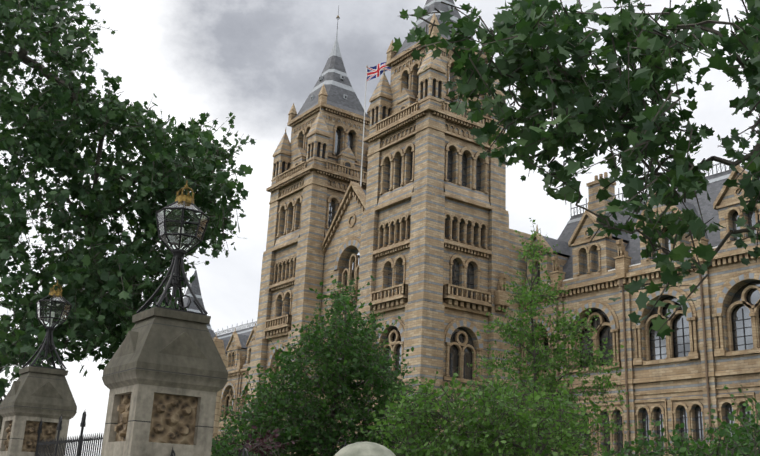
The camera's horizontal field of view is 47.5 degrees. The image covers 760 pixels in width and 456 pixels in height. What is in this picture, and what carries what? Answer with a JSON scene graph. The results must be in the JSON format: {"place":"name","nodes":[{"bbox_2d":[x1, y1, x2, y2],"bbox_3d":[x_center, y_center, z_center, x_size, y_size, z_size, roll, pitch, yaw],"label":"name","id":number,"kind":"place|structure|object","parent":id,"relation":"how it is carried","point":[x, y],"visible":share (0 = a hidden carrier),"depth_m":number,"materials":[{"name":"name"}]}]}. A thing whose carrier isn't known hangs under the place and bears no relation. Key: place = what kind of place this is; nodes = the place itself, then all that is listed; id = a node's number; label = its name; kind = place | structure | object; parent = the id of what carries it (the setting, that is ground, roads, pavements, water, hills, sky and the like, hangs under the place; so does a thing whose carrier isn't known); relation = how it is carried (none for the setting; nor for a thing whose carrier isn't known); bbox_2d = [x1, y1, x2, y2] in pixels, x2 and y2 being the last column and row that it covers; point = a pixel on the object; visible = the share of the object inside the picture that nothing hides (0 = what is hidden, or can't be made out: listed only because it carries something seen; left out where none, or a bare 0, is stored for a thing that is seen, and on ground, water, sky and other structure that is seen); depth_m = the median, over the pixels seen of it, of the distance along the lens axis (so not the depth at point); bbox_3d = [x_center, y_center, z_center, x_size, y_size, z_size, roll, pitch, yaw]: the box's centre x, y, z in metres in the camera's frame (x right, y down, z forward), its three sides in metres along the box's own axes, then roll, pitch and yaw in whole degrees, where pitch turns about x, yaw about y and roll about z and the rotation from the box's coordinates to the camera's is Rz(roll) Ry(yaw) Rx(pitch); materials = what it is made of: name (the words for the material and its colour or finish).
{"place":"outdoors","nodes":[
{"label":"outdoors","id":0,"kind":"place"},
{"bbox_2d":[0,307,227,455],"bbox_3d":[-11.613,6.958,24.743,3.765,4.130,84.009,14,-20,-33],"label":"stone gate piers","id":1,"kind":"structure","parent":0,"point":[166,351],"depth_m":11.12,"materials":[{"name":"grey stone"}]},
{"bbox_2d":[4,393,197,452],"bbox_3d":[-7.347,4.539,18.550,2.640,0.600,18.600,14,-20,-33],"label":"carved gate panels","id":2,"kind":"object","parent":1,"relation":"attached to","point":[173,419],"visible":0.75,"depth_m":10.95,"materials":[{"name":"brown stone"}]},
{"bbox_2d":[0,201,347,455],"bbox_3d":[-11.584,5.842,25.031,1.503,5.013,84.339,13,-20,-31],"label":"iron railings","id":3,"kind":"object","parent":1,"relation":"on","point":[176,268],"visible":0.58,"depth_m":13.24,"materials":[{"name":"black metal"}]},
{"bbox_2d":[0,202,207,370],"bbox_3d":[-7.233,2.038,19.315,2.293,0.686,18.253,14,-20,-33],"label":"lantern glass","id":4,"kind":"object","parent":3,"relation":"attached to","point":[161,230],"visible":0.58,"depth_m":12.21,"materials":[{"name":"clear glass"}]},
{"bbox_2d":[50,227,183,325],"bbox_3d":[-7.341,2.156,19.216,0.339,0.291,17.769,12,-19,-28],"label":"lantern burners","id":5,"kind":"object","parent":3,"relation":"on","point":[52,314],"depth_m":18.39,"materials":[{"name":"white"}]},
{"bbox_2d":[49,180,194,297],"bbox_3d":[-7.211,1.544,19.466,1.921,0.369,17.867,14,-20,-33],"label":"lantern crowns","id":6,"kind":"object","parent":3,"relation":"on","point":[187,198],"visible":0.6,"depth_m":12.10,"materials":[{"name":"gold metal"}]},
{"bbox_2d":[211,339,227,453],"bbox_3d":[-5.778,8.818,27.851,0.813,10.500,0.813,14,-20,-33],"label":"terracotta gate pier","id":7,"kind":"structure","parent":0,"point":[219,343],"depth_m":28.72,"materials":[{"name":"beige stone"}]},
{"bbox_2d":[0,0,759,455],"label":"sky","id":8,"kind":"structure","parent":0,"point":[251,60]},
{"bbox_2d":[233,69,717,367],"bbox_3d":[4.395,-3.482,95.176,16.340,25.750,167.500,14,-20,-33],"label":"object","id":9,"kind":"object","parent":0,"point":[362,165],"visible":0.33,"depth_m":91.13,"materials":[{"name":"beige stone"}]},
{"bbox_2d":[367,62,390,80],"bbox_3d":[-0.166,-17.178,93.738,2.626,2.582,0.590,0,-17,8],"label":"union flag","id":10,"kind":"object","parent":9,"relation":"attached to","point":[376,71],"visible":0.79,"depth_m":93.82,"materials":[{"name":"multicoloured fabric"}]},
{"bbox_2d":[218,44,759,455],"bbox_3d":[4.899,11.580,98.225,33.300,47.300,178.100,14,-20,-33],"label":"museum walls","id":11,"kind":"structure","parent":0,"point":[426,316],"depth_m":78.53,"materials":[{"name":"beige stone"}]},
{"bbox_2d":[183,0,759,364],"bbox_3d":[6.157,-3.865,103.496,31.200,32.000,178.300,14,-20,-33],"label":"museum roofs","id":12,"kind":"structure","parent":11,"relation":"on","point":[335,98],"depth_m":85.30,"materials":[{"name":"grey tile"}]},
{"bbox_2d":[184,0,748,338],"bbox_3d":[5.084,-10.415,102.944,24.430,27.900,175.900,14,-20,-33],"label":"museum lead bands","id":13,"kind":"object","parent":12,"relation":"attached to","point":[335,50],"visible":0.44,"depth_m":102.31,"materials":[{"name":"grey metal"}]},
{"bbox_2d":[211,159,746,337],"bbox_3d":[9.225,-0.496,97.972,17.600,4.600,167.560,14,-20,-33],"label":"museum ridge cresting","id":14,"kind":"object","parent":12,"relation":"on","point":[252,322],"visible":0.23,"depth_m":85.51,"materials":[{"name":"grey metal"}]},
{"bbox_2d":[233,265,712,452],"bbox_3d":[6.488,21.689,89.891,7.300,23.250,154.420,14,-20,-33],"label":"museum drainpipes","id":15,"kind":"object","parent":11,"relation":"attached to","point":[704,338],"visible":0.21,"depth_m":67.12,"materials":[{"name":"grey metal"}]},
{"bbox_2d":[214,13,759,455],"bbox_3d":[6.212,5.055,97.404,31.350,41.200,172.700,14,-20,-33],"label":"stone trim","id":16,"kind":"structure","parent":11,"relation":"attached to","point":[402,118],"depth_m":77.07,"materials":[{"name":"beige stone"}]},
{"bbox_2d":[227,6,752,454],"bbox_3d":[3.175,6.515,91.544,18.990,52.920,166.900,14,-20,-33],"label":"window columns","id":17,"kind":"structure","parent":11,"relation":"in","point":[660,354],"depth_m":76.56,"materials":[{"name":"beige stone"}]},
{"bbox_2d":[226,67,759,453],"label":"window","id":18,"kind":"structure","parent":17,"relation":"in","point":[752,296],"depth_m":71.34,"materials":[{"name":"black glass"}]},
{"bbox_2d":[221,240,759,398],"bbox_3d":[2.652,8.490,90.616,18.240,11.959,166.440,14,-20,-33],"label":"blue museum voussoirs","id":19,"kind":"object","parent":11,"relation":"attached to","point":[674,293],"visible":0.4,"depth_m":74.04,"materials":[{"name":"stone"}]},
{"label":"ground","id":20,"kind":"structure","parent":0,"visible":0},
{"bbox_2d":[0,0,255,403],"bbox_3d":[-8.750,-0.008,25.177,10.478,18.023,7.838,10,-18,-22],"label":"tree","id":21,"kind":"object","parent":20,"relation":"on","point":[98,316],"visible":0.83,"depth_m":23.93,"materials":[{"name":"green plant"}]},
{"bbox_2d":[211,410,265,455],"bbox_3d":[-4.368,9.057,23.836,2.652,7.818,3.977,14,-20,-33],"label":"shrub","id":22,"kind":"object","parent":20,"relation":"on","point":[216,449],"visible":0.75,"depth_m":23.80,"materials":[{"name":"green plant"}]},
{"bbox_2d":[231,425,301,455],"bbox_3d":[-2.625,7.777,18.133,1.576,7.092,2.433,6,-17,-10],"label":"shrub","id":23,"kind":"object","parent":20,"relation":"on","point":[256,448],"visible":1,"depth_m":18.85,"materials":[{"name":"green plant"}]},
{"bbox_2d":[217,274,440,455],"bbox_3d":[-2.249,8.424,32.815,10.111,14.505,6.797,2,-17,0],"label":"tree","id":24,"kind":"object","parent":20,"relation":"on","point":[342,375],"visible":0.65,"depth_m":32.04,"materials":[{"name":"green plant"}]},
{"bbox_2d":[334,442,395,455],"bbox_3d":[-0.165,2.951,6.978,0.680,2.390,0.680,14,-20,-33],"label":"stone dome","id":25,"kind":"structure","parent":20,"relation":"on","point":[364,449],"depth_m":7.13,"materials":[{"name":"stone"}]},
{"bbox_2d":[357,366,607,455],"bbox_3d":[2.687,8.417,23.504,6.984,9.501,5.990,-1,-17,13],"label":"bush","id":26,"kind":"object","parent":20,"relation":"on","point":[489,439],"visible":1,"depth_m":23.04,"materials":[{"name":"green plant"}]},
{"bbox_2d":[466,218,653,455],"bbox_3d":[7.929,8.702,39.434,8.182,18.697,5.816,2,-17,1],"label":"tree","id":27,"kind":"object","parent":20,"relation":"on","point":[539,359],"visible":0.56,"depth_m":39.97,"materials":[{"name":"green plant"}]},
{"bbox_2d":[392,0,759,339],"bbox_3d":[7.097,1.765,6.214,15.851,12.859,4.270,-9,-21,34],"label":"tree","id":28,"kind":"object","parent":20,"relation":"on","point":[630,36],"visible":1,"depth_m":9.74,"materials":[{"name":"green plant"}]},
{"bbox_2d":[598,385,759,455],"bbox_3d":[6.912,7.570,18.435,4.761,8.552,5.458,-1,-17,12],"label":"bush","id":29,"kind":"object","parent":20,"relation":"on","point":[738,440],"visible":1,"depth_m":18.22,"materials":[{"name":"green plant"}]}
]}

